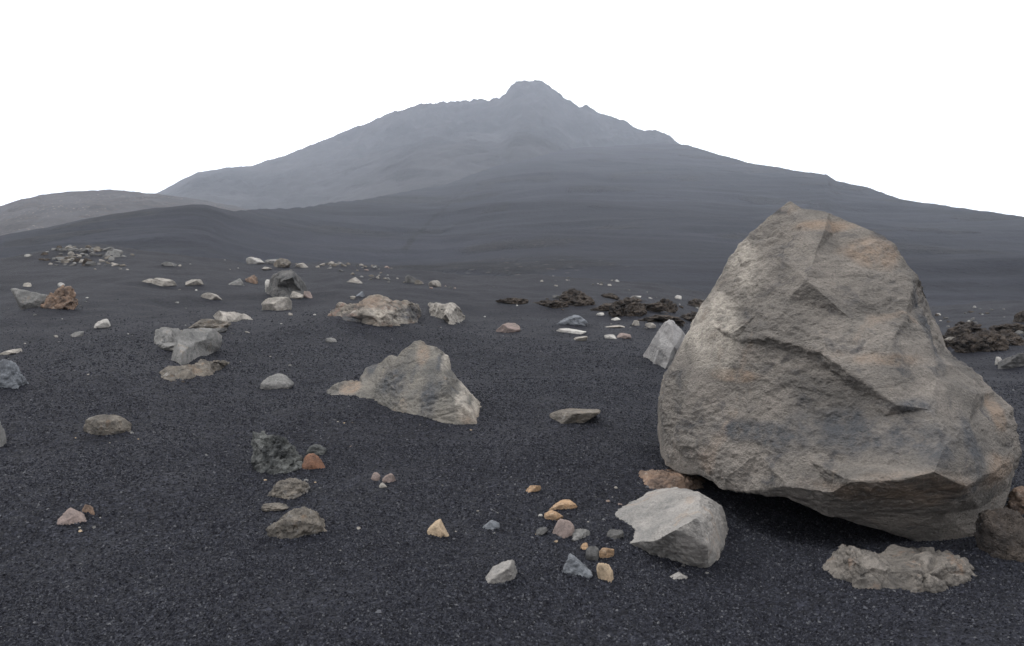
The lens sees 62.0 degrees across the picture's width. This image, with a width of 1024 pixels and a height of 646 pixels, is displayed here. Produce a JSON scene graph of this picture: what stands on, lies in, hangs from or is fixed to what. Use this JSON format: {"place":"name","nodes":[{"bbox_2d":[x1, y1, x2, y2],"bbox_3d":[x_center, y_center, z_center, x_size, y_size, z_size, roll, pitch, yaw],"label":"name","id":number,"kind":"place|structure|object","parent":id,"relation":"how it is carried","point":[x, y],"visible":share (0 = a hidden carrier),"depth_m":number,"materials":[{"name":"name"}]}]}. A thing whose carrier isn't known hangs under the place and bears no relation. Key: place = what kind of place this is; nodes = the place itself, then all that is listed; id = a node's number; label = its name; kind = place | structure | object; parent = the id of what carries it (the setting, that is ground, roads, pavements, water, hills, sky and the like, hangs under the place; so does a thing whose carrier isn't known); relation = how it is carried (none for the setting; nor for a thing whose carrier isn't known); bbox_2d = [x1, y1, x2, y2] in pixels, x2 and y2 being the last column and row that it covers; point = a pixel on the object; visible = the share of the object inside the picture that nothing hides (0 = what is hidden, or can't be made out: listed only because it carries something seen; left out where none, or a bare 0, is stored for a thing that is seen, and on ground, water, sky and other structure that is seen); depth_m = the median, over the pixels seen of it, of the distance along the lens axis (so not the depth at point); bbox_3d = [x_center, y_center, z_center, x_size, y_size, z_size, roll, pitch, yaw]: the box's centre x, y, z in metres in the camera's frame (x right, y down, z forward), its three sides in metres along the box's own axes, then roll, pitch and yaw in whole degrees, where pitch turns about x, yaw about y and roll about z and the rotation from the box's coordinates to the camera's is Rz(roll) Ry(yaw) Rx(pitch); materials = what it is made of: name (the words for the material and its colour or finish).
{"place":"outdoors","nodes":[
{"label":"outdoors","id":0,"kind":"place"},
{"bbox_2d":[0,189,251,235],"bbox_3d":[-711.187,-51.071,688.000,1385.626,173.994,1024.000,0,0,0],"label":"hill","id":1,"kind":"structure","parent":0,"point":[41,211],"depth_m":704.01,"materials":[{"name":"grey soil"}]},
{"bbox_2d":[156,80,678,209],"bbox_3d":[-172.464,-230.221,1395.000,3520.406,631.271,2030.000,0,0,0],"label":"mountain","id":2,"kind":"structure","parent":0,"point":[419,146],"depth_m":1466.16,"materials":[{"name":"grey stone"}]},
{"bbox_2d":[400,173,479,249],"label":"path","id":3,"kind":"structure","parent":0,"point":[411,240],"depth_m":458.16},
{"bbox_2d":[0,244,1023,645],"bbox_3d":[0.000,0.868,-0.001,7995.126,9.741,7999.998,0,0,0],"label":"ground","id":4,"kind":"structure","parent":0,"point":[110,290],"depth_m":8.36,"materials":[{"name":"gravel"}]},
{"bbox_2d":[0,422,6,446],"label":"stone","id":5,"kind":"object","parent":4,"relation":"on","point":[3,439],"visible":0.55,"depth_m":8.12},
{"bbox_2d":[0,348,21,354],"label":"stone","id":6,"kind":"object","parent":4,"relation":"on","point":[12,351],"visible":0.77,"depth_m":13.75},
{"bbox_2d":[0,359,28,388],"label":"rock","id":7,"kind":"object","parent":4,"relation":"on","point":[12,376],"visible":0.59,"depth_m":10.21,"materials":[{"name":"grey stone"}]},
{"bbox_2d":[11,288,46,309],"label":"stone","id":8,"kind":"object","parent":4,"relation":"on","point":[25,299],"visible":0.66,"depth_m":19.61,"materials":[{"name":"stone"}]},
{"bbox_2d":[40,285,77,309],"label":"rock","id":9,"kind":"object","parent":4,"relation":"on","point":[62,297],"visible":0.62,"depth_m":19.50,"materials":[{"name":"stone"}]},
{"bbox_2d":[57,508,86,525],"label":"stone","id":10,"kind":"object","parent":4,"relation":"on","point":[69,516],"visible":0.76,"depth_m":5.98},
{"bbox_2d":[71,331,83,336],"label":"pebble","id":11,"kind":"object","parent":4,"relation":"on","point":[77,334],"visible":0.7,"depth_m":15.39,"materials":[{"name":"grey stone"}]},
{"bbox_2d":[82,505,94,514],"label":"stone","id":12,"kind":"object","parent":4,"relation":"on","point":[88,508],"visible":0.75,"depth_m":6.11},
{"bbox_2d":[84,261,96,265],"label":"stone","id":13,"kind":"object","parent":4,"relation":"on","point":[89,263],"visible":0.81,"depth_m":35.82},
{"bbox_2d":[93,246,101,251],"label":"stone","id":14,"kind":"object","parent":4,"relation":"on","point":[98,248],"visible":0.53,"depth_m":40.69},
{"bbox_2d":[94,319,110,327],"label":"stone","id":15,"kind":"object","parent":4,"relation":"on","point":[103,323],"visible":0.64,"depth_m":16.54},
{"bbox_2d":[83,414,131,434],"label":"rock","id":16,"kind":"object","parent":4,"relation":"on","point":[105,424],"visible":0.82,"depth_m":8.48,"materials":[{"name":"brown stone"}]},
{"bbox_2d":[112,249,122,254],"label":"stone","id":17,"kind":"object","parent":4,"relation":"on","point":[115,251],"visible":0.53,"depth_m":38.68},
{"bbox_2d":[151,278,176,285],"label":"stone","id":18,"kind":"object","parent":4,"relation":"on","point":[162,282],"visible":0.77,"depth_m":25.55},
{"bbox_2d":[158,342,175,350],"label":"stone","id":19,"kind":"object","parent":4,"relation":"on","point":[168,346],"visible":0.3,"depth_m":13.47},
{"bbox_2d":[154,327,181,343],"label":"rock","id":20,"kind":"object","parent":4,"relation":"on","point":[166,335],"visible":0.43,"depth_m":14.01,"materials":[{"name":"grey stone"}]},
{"bbox_2d":[161,262,176,265],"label":"pebble","id":21,"kind":"object","parent":4,"relation":"on","point":[168,264],"visible":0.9,"depth_m":34.32,"materials":[{"name":"grey stone"}]},
{"bbox_2d":[159,359,229,380],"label":"rock","id":22,"kind":"object","parent":4,"relation":"on","point":[202,367],"visible":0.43,"depth_m":11.34,"materials":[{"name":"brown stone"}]},
{"bbox_2d":[185,279,203,285],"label":"stone","id":23,"kind":"object","parent":4,"relation":"on","point":[194,282],"visible":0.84,"depth_m":26.15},
{"bbox_2d":[171,328,221,364],"bbox_3d":[-4.859,0.392,13.092,0.318,0.636,1.973,0,0,0],"label":"rock","id":24,"kind":"object","parent":4,"relation":"on","point":[191,344],"visible":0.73,"depth_m":12.96,"materials":[{"name":"grey stone"}]},
{"bbox_2d":[189,319,230,328],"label":"rock","id":25,"kind":"object","parent":4,"relation":"on","point":[207,323],"visible":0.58,"depth_m":16.23,"materials":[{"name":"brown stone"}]},
{"bbox_2d":[201,293,221,299],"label":"stone","id":26,"kind":"object","parent":4,"relation":"on","point":[211,296],"visible":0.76,"depth_m":23.21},
{"bbox_2d":[212,328,227,332],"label":"stone","id":27,"kind":"object","parent":4,"relation":"on","point":[220,330],"visible":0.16,"depth_m":15.93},
{"bbox_2d":[213,311,252,321],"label":"rock","id":28,"kind":"object","parent":4,"relation":"on","point":[228,316],"visible":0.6,"depth_m":17.88,"materials":[{"name":"stone"}]},
{"bbox_2d":[229,278,243,285],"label":"stone","id":29,"kind":"object","parent":4,"relation":"on","point":[238,281],"visible":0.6,"depth_m":28.50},
{"bbox_2d":[245,275,257,283],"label":"pebble","id":30,"kind":"object","parent":4,"relation":"on","point":[253,279],"visible":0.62,"depth_m":31.12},
{"bbox_2d":[246,257,264,263],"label":"stone","id":31,"kind":"object","parent":4,"relation":"on","point":[252,260],"visible":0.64,"depth_m":44.50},
{"bbox_2d":[265,280,269,291],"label":"stone","id":32,"kind":"object","parent":4,"relation":"on","point":[267,283],"visible":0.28,"depth_m":26.08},
{"bbox_2d":[265,259,277,263],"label":"pebble","id":33,"kind":"object","parent":4,"relation":"on","point":[270,261],"visible":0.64,"depth_m":44.55,"materials":[{"name":"grey stone"}]},
{"bbox_2d":[262,503,288,511],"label":"stone","id":34,"kind":"object","parent":4,"relation":"on","point":[268,507],"visible":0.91,"depth_m":6.30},
{"bbox_2d":[261,297,291,310],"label":"stone","id":35,"kind":"object","parent":4,"relation":"on","point":[278,303],"visible":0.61,"depth_m":21.78,"materials":[{"name":"stone"}]},
{"bbox_2d":[251,431,302,474],"bbox_3d":[-2.040,1.240,7.533,0.529,0.571,0.476,0,0,0],"label":"rock","id":36,"kind":"object","parent":4,"relation":"on","point":[274,454],"visible":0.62,"depth_m":7.43,"materials":[{"name":"stone"}]},
{"bbox_2d":[260,373,293,389],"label":"stone","id":37,"kind":"object","parent":4,"relation":"on","point":[278,381],"visible":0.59,"depth_m":11.20,"materials":[{"name":"stone"}]},
{"bbox_2d":[273,258,290,267],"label":"stone","id":38,"kind":"object","parent":4,"relation":"on","point":[282,262],"visible":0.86,"depth_m":42.62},
{"bbox_2d":[266,269,307,297],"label":"boulder","id":39,"kind":"object","parent":4,"relation":"on","point":[284,283],"visible":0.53,"depth_m":24.59,"materials":[{"name":"stone"}]},
{"bbox_2d":[267,478,310,499],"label":"rock","id":40,"kind":"object","parent":4,"relation":"on","point":[290,488],"visible":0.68,"depth_m":6.66,"materials":[{"name":"grey stone"}]},
{"bbox_2d":[266,506,326,538],"bbox_3d":[-1.448,1.412,5.847,0.359,0.319,0.361,0,0,32],"label":"rock","id":41,"kind":"object","parent":4,"relation":"on","point":[296,522],"visible":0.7,"depth_m":5.72,"materials":[{"name":"grey stone"}]},
{"bbox_2d":[290,291,303,298],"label":"pebble","id":42,"kind":"object","parent":4,"relation":"on","point":[295,295],"visible":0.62,"depth_m":23.97,"materials":[{"name":"stone"}]},
{"bbox_2d":[296,263,307,267],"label":"pebble","id":43,"kind":"object","parent":4,"relation":"on","point":[301,265],"visible":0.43,"depth_m":42.82,"materials":[{"name":"stone"}]},
{"bbox_2d":[304,291,311,297],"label":"pebble","id":44,"kind":"object","parent":4,"relation":"on","point":[307,294],"visible":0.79,"depth_m":24.02,"materials":[{"name":"stone"}]},
{"bbox_2d":[302,453,324,469],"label":"stone","id":45,"kind":"object","parent":4,"relation":"on","point":[312,461],"visible":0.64,"depth_m":7.42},
{"bbox_2d":[306,444,326,454],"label":"stone","id":46,"kind":"object","parent":4,"relation":"on","point":[317,449],"visible":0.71,"depth_m":8.01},
{"bbox_2d":[325,338,336,341],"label":"pebble","id":47,"kind":"object","parent":4,"relation":"on","point":[330,340],"visible":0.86,"depth_m":14.94,"materials":[{"name":"grey stone"}]},
{"bbox_2d":[347,277,361,282],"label":"stone","id":48,"kind":"object","parent":4,"relation":"on","point":[354,280],"visible":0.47,"depth_m":29.43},
{"bbox_2d":[328,294,421,326],"bbox_3d":[-2.962,-0.192,19.186,1.757,0.826,5.054,0,0,0],"label":"rock","id":49,"kind":"object","parent":4,"relation":"on","point":[377,310],"visible":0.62,"depth_m":17.40,"materials":[{"name":"stone"}]},
{"bbox_2d":[371,472,379,480],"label":"pebble","id":50,"kind":"object","parent":4,"relation":"on","point":[375,476],"visible":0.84,"depth_m":7.13,"materials":[{"name":"stone"}]},
{"bbox_2d":[379,482,386,487],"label":"pebble","id":51,"kind":"object","parent":4,"relation":"on","point":[382,485],"visible":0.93,"depth_m":6.95,"materials":[{"name":"stone"}]},
{"bbox_2d":[382,473,395,482],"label":"stone","id":52,"kind":"object","parent":4,"relation":"on","point":[389,478],"visible":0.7,"depth_m":7.08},
{"bbox_2d":[327,340,481,424],"bbox_3d":[-1.267,0.699,10.592,3.078,0.980,1.677,0,0,39],"label":"rock","id":53,"kind":"object","parent":4,"relation":"on","point":[419,377],"visible":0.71,"depth_m":9.92,"materials":[{"name":"stone"}]},
{"bbox_2d":[405,275,415,282],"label":"pebble","id":54,"kind":"object","parent":4,"relation":"on","point":[410,279],"visible":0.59,"depth_m":32.84,"materials":[{"name":"stone"}]},
{"bbox_2d":[429,280,440,286],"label":"pebble","id":55,"kind":"object","parent":4,"relation":"on","point":[435,283],"visible":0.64,"depth_m":29.48,"materials":[{"name":"stone"}]},
{"bbox_2d":[427,519,448,537],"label":"stone","id":56,"kind":"object","parent":4,"relation":"on","point":[437,528],"visible":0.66,"depth_m":5.83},
{"bbox_2d":[428,302,464,324],"bbox_3d":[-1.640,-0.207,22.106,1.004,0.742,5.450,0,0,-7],"label":"rock","id":57,"kind":"object","parent":4,"relation":"on","point":[450,313],"visible":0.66,"depth_m":20.55,"materials":[{"name":"stone"}]},
{"bbox_2d":[482,520,499,529],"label":"stone","id":58,"kind":"object","parent":4,"relation":"on","point":[492,524],"visible":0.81,"depth_m":6.12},
{"bbox_2d":[486,560,517,583],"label":"rock","id":59,"kind":"object","parent":4,"relation":"on","point":[502,572],"visible":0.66,"depth_m":5.01,"materials":[{"name":"stone"}]},
{"bbox_2d":[496,323,519,332],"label":"stone","id":60,"kind":"object","parent":4,"relation":"on","point":[509,327],"visible":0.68,"depth_m":17.98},
{"bbox_2d":[495,298,528,303],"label":"lava outcrop","id":61,"kind":"object","parent":4,"relation":"on","point":[515,301],"visible":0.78,"depth_m":25.07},
{"bbox_2d":[526,485,540,491],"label":"pebble","id":62,"kind":"object","parent":4,"relation":"on","point":[532,488],"visible":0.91,"depth_m":6.94,"materials":[{"name":"beige stone"}]},
{"bbox_2d":[536,527,547,535],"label":"pebble","id":63,"kind":"object","parent":4,"relation":"on","point":[540,531],"visible":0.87,"depth_m":6.03,"materials":[{"name":"stone"}]},
{"bbox_2d":[533,300,568,308],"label":"lava outcrop","id":64,"kind":"object","parent":4,"relation":"on","point":[553,304],"visible":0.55,"depth_m":24.76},
{"bbox_2d":[544,510,562,520],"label":"stone","id":65,"kind":"object","parent":4,"relation":"on","point":[552,515],"visible":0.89,"depth_m":6.28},
{"bbox_2d":[552,519,574,537],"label":"stone","id":66,"kind":"object","parent":4,"relation":"on","point":[563,528],"visible":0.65,"depth_m":5.96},
{"bbox_2d":[550,499,576,509],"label":"stone","id":67,"kind":"object","parent":4,"relation":"on","point":[565,504],"visible":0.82,"depth_m":6.51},
{"bbox_2d":[557,328,585,333],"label":"stone","id":68,"kind":"object","parent":4,"relation":"on","point":[568,330],"visible":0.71,"depth_m":18.12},
{"bbox_2d":[558,315,586,325],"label":"stone","id":69,"kind":"object","parent":4,"relation":"on","point":[576,320],"visible":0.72,"depth_m":19.31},
{"bbox_2d":[550,408,600,423],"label":"rock","id":70,"kind":"object","parent":4,"relation":"on","point":[566,416],"visible":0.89,"depth_m":9.22,"materials":[{"name":"grey stone"}]},
{"bbox_2d":[559,288,594,305],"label":"lava outcrop","id":71,"kind":"object","parent":4,"relation":"on","point":[572,297],"visible":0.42,"depth_m":25.43,"materials":[{"name":"stone"}]},
{"bbox_2d":[562,553,592,577],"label":"stone","id":72,"kind":"object","parent":4,"relation":"on","point":[574,565],"visible":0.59,"depth_m":5.18,"materials":[{"name":"stone"}]},
{"bbox_2d":[572,528,589,540],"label":"stone","id":73,"kind":"object","parent":4,"relation":"on","point":[578,534],"visible":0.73,"depth_m":5.95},
{"bbox_2d":[574,336,587,340],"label":"pebble","id":74,"kind":"object","parent":4,"relation":"on","point":[582,338],"visible":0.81,"depth_m":16.99,"materials":[{"name":"stone"}]},
{"bbox_2d":[581,543,587,549],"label":"pebble","id":75,"kind":"object","parent":4,"relation":"on","point":[584,546],"visible":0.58,"depth_m":5.76,"materials":[{"name":"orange stone"}]},
{"bbox_2d":[585,546,598,560],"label":"stone","id":76,"kind":"object","parent":4,"relation":"on","point":[592,553],"visible":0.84,"depth_m":5.54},
{"bbox_2d":[590,303,611,310],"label":"lava outcrop","id":77,"kind":"object","parent":4,"relation":"on","point":[604,307],"visible":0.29,"depth_m":24.17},
{"bbox_2d":[596,563,613,581],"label":"stone","id":78,"kind":"object","parent":4,"relation":"on","point":[605,571],"visible":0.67,"depth_m":5.13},
{"bbox_2d":[599,548,613,557],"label":"stone","id":79,"kind":"object","parent":4,"relation":"on","point":[606,552],"visible":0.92,"depth_m":5.61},
{"bbox_2d":[604,334,615,338],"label":"pebble","id":80,"kind":"object","parent":4,"relation":"on","point":[610,336],"visible":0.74,"depth_m":17.27,"materials":[{"name":"stone"}]},
{"bbox_2d":[601,293,619,299],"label":"lava outcrop","id":81,"kind":"object","parent":4,"relation":"on","point":[612,296],"visible":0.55,"depth_m":28.44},
{"bbox_2d":[605,325,623,327],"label":"stone","id":82,"kind":"object","parent":4,"relation":"on","point":[617,326],"visible":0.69,"depth_m":19.93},
{"bbox_2d":[607,529,623,539],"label":"stone","id":83,"kind":"object","parent":4,"relation":"on","point":[614,534],"visible":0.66,"depth_m":5.92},
{"bbox_2d":[617,333,630,338],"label":"pebble","id":84,"kind":"object","parent":4,"relation":"on","point":[624,335],"visible":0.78,"depth_m":17.50,"materials":[{"name":"stone"}]},
{"bbox_2d":[608,297,646,316],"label":"lava outcrop","id":85,"kind":"object","parent":4,"relation":"on","point":[626,306],"visible":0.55,"depth_m":23.00,"materials":[{"name":"stone"}]},
{"bbox_2d":[632,320,639,325],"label":"pebble","id":86,"kind":"object","parent":4,"relation":"on","point":[635,323],"visible":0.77,"depth_m":20.12,"materials":[{"name":"stone"}]},
{"bbox_2d":[645,323,655,327],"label":"pebble","id":87,"kind":"object","parent":4,"relation":"on","point":[650,325],"visible":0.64,"depth_m":20.01,"materials":[{"name":"stone"}]},
{"bbox_2d":[640,303,666,311],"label":"lava outcrop","id":88,"kind":"object","parent":4,"relation":"on","point":[655,307],"visible":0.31,"depth_m":24.34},
{"bbox_2d":[637,315,684,326],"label":"lava outcrop","id":89,"kind":"object","parent":4,"relation":"on","point":[665,318],"visible":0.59,"depth_m":21.66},
{"bbox_2d":[643,319,684,368],"bbox_3d":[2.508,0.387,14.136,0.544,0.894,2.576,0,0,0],"label":"rock","id":90,"kind":"object","parent":4,"relation":"on","point":[665,344],"visible":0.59,"depth_m":13.18,"materials":[{"name":"stone"}]},
{"bbox_2d":[656,298,677,312],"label":"lava outcrop","id":91,"kind":"object","parent":4,"relation":"on","point":[671,307],"visible":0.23,"depth_m":25.77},
{"bbox_2d":[615,487,728,567],"bbox_3d":[1.151,1.471,6.255,0.971,0.512,1.848,0,0,0],"label":"rock","id":92,"kind":"object","parent":4,"relation":"on","point":[686,526],"visible":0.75,"depth_m":5.76,"materials":[{"name":"stone"}]},
{"bbox_2d":[638,469,705,489],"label":"rock","id":93,"kind":"object","parent":4,"relation":"on","point":[656,479],"visible":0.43,"depth_m":7.24,"materials":[{"name":"stone"}]},
{"bbox_2d":[670,572,687,578],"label":"stone","id":94,"kind":"object","parent":4,"relation":"on","point":[678,575],"visible":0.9,"depth_m":5.30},
{"bbox_2d":[680,312,696,321],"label":"lava outcrop","id":95,"kind":"object","parent":4,"relation":"on","point":[690,317],"visible":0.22,"depth_m":24.41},
{"bbox_2d":[687,298,704,307],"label":"lava outcrop","id":96,"kind":"object","parent":4,"relation":"on","point":[695,302],"visible":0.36,"depth_m":32.73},
{"bbox_2d":[657,201,1021,541],"bbox_3d":[2.562,0.304,7.244,2.466,2.679,3.685,0,0,0],"label":"boulder","id":97,"kind":"object","parent":4,"relation":"on","point":[817,365],"visible":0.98,"depth_m":6.38,"materials":[{"name":"stone"}]},
{"bbox_2d":[822,544,975,592],"bbox_3d":[2.398,1.590,5.368,0.993,0.401,0.698,0,0,-7],"label":"rock","id":98,"kind":"object","parent":4,"relation":"on","point":[917,570],"visible":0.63,"depth_m":5.17,"materials":[{"name":"stone"}]},
{"bbox_2d":[944,339,951,347],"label":"lava outcrop","id":99,"kind":"object","parent":4,"relation":"on","point":[947,341],"visible":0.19,"depth_m":20.61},
{"bbox_2d":[942,324,971,338],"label":"lava outcrop","id":100,"kind":"object","parent":4,"relation":"on","point":[959,329],"visible":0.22,"depth_m":21.35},
{"bbox_2d":[954,321,986,331],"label":"lava outcrop","id":101,"kind":"object","parent":4,"relation":"on","point":[975,328],"visible":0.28,"depth_m":23.57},
{"bbox_2d":[949,329,1008,352],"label":"lava outcrop","id":102,"kind":"object","parent":4,"relation":"on","point":[984,340],"visible":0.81,"depth_m":19.10,"materials":[{"name":"stone"}]},
{"bbox_2d":[973,507,1023,561],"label":"rock","id":103,"kind":"object","parent":4,"relation":"on","point":[999,533],"visible":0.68,"depth_m":5.51,"materials":[{"name":"stone"}]},
{"bbox_2d":[995,357,1001,364],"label":"pebble","id":104,"kind":"object","parent":4,"relation":"on","point":[998,359],"visible":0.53,"depth_m":16.95,"materials":[{"name":"stone"}]},
{"bbox_2d":[989,323,1023,332],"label":"lava outcrop","id":105,"kind":"object","parent":4,"relation":"on","point":[1014,327],"visible":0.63,"depth_m":22.72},
{"bbox_2d":[998,353,1023,368],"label":"stone","id":106,"kind":"object","parent":4,"relation":"on","point":[1016,360],"visible":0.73,"depth_m":16.53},
{"bbox_2d":[998,330,1023,345],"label":"lava outcrop","id":107,"kind":"object","parent":4,"relation":"on","point":[1012,338],"visible":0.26,"depth_m":19.68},
{"bbox_2d":[1004,486,1023,514],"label":"rock","id":108,"kind":"object","parent":4,"relation":"on","point":[1016,499],"visible":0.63,"depth_m":6.35,"materials":[{"name":"stone"}]},
{"bbox_2d":[1013,310,1023,321],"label":"lava outcrop","id":109,"kind":"object","parent":4,"relation":"on","point":[1019,317],"visible":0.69,"depth_m":26.79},
{"bbox_2d":[0,143,1023,305],"bbox_3d":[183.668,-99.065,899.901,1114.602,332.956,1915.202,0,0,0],"label":"cinder slope","id":110,"kind":"structure","parent":0,"point":[688,217],"depth_m":399.02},
{"bbox_2d":[0,0,1023,216],"label":"sky","id":111,"kind":"structure","parent":0,"point":[922,101],"materials":[{"name":"white"}]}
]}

